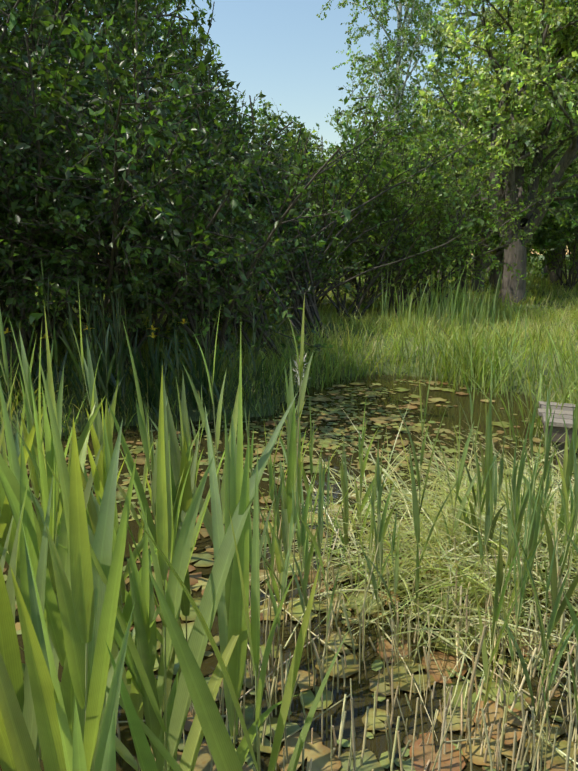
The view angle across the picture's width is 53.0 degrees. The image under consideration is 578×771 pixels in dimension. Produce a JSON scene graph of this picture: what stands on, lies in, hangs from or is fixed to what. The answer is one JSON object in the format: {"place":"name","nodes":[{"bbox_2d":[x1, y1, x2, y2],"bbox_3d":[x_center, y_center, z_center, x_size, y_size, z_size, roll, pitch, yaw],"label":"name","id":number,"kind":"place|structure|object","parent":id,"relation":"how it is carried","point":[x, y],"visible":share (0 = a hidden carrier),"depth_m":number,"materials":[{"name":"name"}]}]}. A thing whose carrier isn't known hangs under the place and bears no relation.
{"place":"outdoors","nodes":[
{"label":"outdoors","id":0,"kind":"place"},
{"bbox_2d":[0,0,357,306],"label":"tall trees","id":1,"kind":"object","parent":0,"point":[172,38],"depth_m":10.17,"materials":[{"name":"green plant"}]},
{"bbox_2d":[0,375,577,770],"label":"pond water","id":2,"kind":"structure","parent":0,"point":[363,699],"depth_m":3.20,"materials":[{"name":"brown liquid"}]},
{"bbox_2d":[3,379,577,770],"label":"water lily pads","id":3,"kind":"object","parent":2,"relation":"on","point":[317,751],"visible":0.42,"depth_m":2.40,"materials":[{"name":"green plant"}]},
{"bbox_2d":[198,396,577,770],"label":"sedge tussock","id":4,"kind":"object","parent":2,"relation":"in","point":[429,517],"visible":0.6,"depth_m":2.91,"materials":[{"name":"green plant"}]},
{"bbox_2d":[538,401,577,465],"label":"wooden dock","id":5,"kind":"object","parent":2,"relation":"in","point":[558,429],"visible":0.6,"depth_m":4.51,"materials":[{"name":"grey wood"}]},
{"bbox_2d":[0,255,577,454],"bbox_3d":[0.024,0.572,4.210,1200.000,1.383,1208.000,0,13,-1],"label":"terrain","id":6,"kind":"structure","parent":0,"point":[193,413],"depth_m":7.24,"materials":[{"name":"green plant"}]},
{"bbox_2d":[0,319,236,419],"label":"reeds","id":7,"kind":"object","parent":6,"relation":"on","point":[197,385],"depth_m":5.65,"materials":[{"name":"green plant"}]},
{"bbox_2d":[0,251,268,432],"bbox_3d":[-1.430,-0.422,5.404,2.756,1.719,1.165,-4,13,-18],"label":"reed leaves","id":8,"kind":"object","parent":6,"relation":"on","point":[119,360],"visible":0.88,"depth_m":5.35,"materials":[{"name":"green plant"}]},
{"bbox_2d":[0,0,577,381],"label":"willow thicket","id":9,"kind":"object","parent":6,"relation":"on","point":[149,130],"depth_m":5.93,"materials":[{"name":"green plant"}]},
{"bbox_2d":[7,364,577,770],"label":"reed stalks","id":10,"kind":"object","parent":6,"relation":"on","point":[539,710],"visible":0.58,"depth_m":2.03,"materials":[{"name":"green plant"}]},
{"bbox_2d":[0,280,577,770],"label":"reed leaves","id":11,"kind":"object","parent":10,"relation":"attached to","point":[72,558],"visible":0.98,"depth_m":1.34,"materials":[{"name":"green plant"}]},
{"bbox_2d":[292,353,308,385],"bbox_3d":[0.045,-0.063,2.298,0.086,0.145,0.107,0,13,-1],"label":"reed plume","id":12,"kind":"object","parent":10,"relation":"on","point":[298,370],"visible":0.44,"depth_m":2.30,"materials":[{"name":"plant"}]},
{"bbox_2d":[75,54,577,294],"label":"trees","id":13,"kind":"object","parent":6,"relation":"on","point":[545,237],"depth_m":19.34,"materials":[{"name":"green plant"}]},
{"bbox_2d":[172,27,577,309],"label":"sunlit bush leaves","id":14,"kind":"object","parent":6,"relation":"on","point":[418,231],"visible":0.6,"depth_m":11.86,"materials":[{"name":"green plant"}]},
{"bbox_2d":[376,0,577,304],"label":"tree","id":15,"kind":"object","parent":6,"relation":"on","point":[522,69],"depth_m":13.48,"materials":[{"name":"green plant"}]},
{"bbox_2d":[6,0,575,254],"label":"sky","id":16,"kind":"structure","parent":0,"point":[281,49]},
{"bbox_2d":[316,0,475,290],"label":"birch","id":17,"kind":"object","parent":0,"point":[411,34],"depth_m":16.85,"materials":[{"name":"green plant"}]}
]}

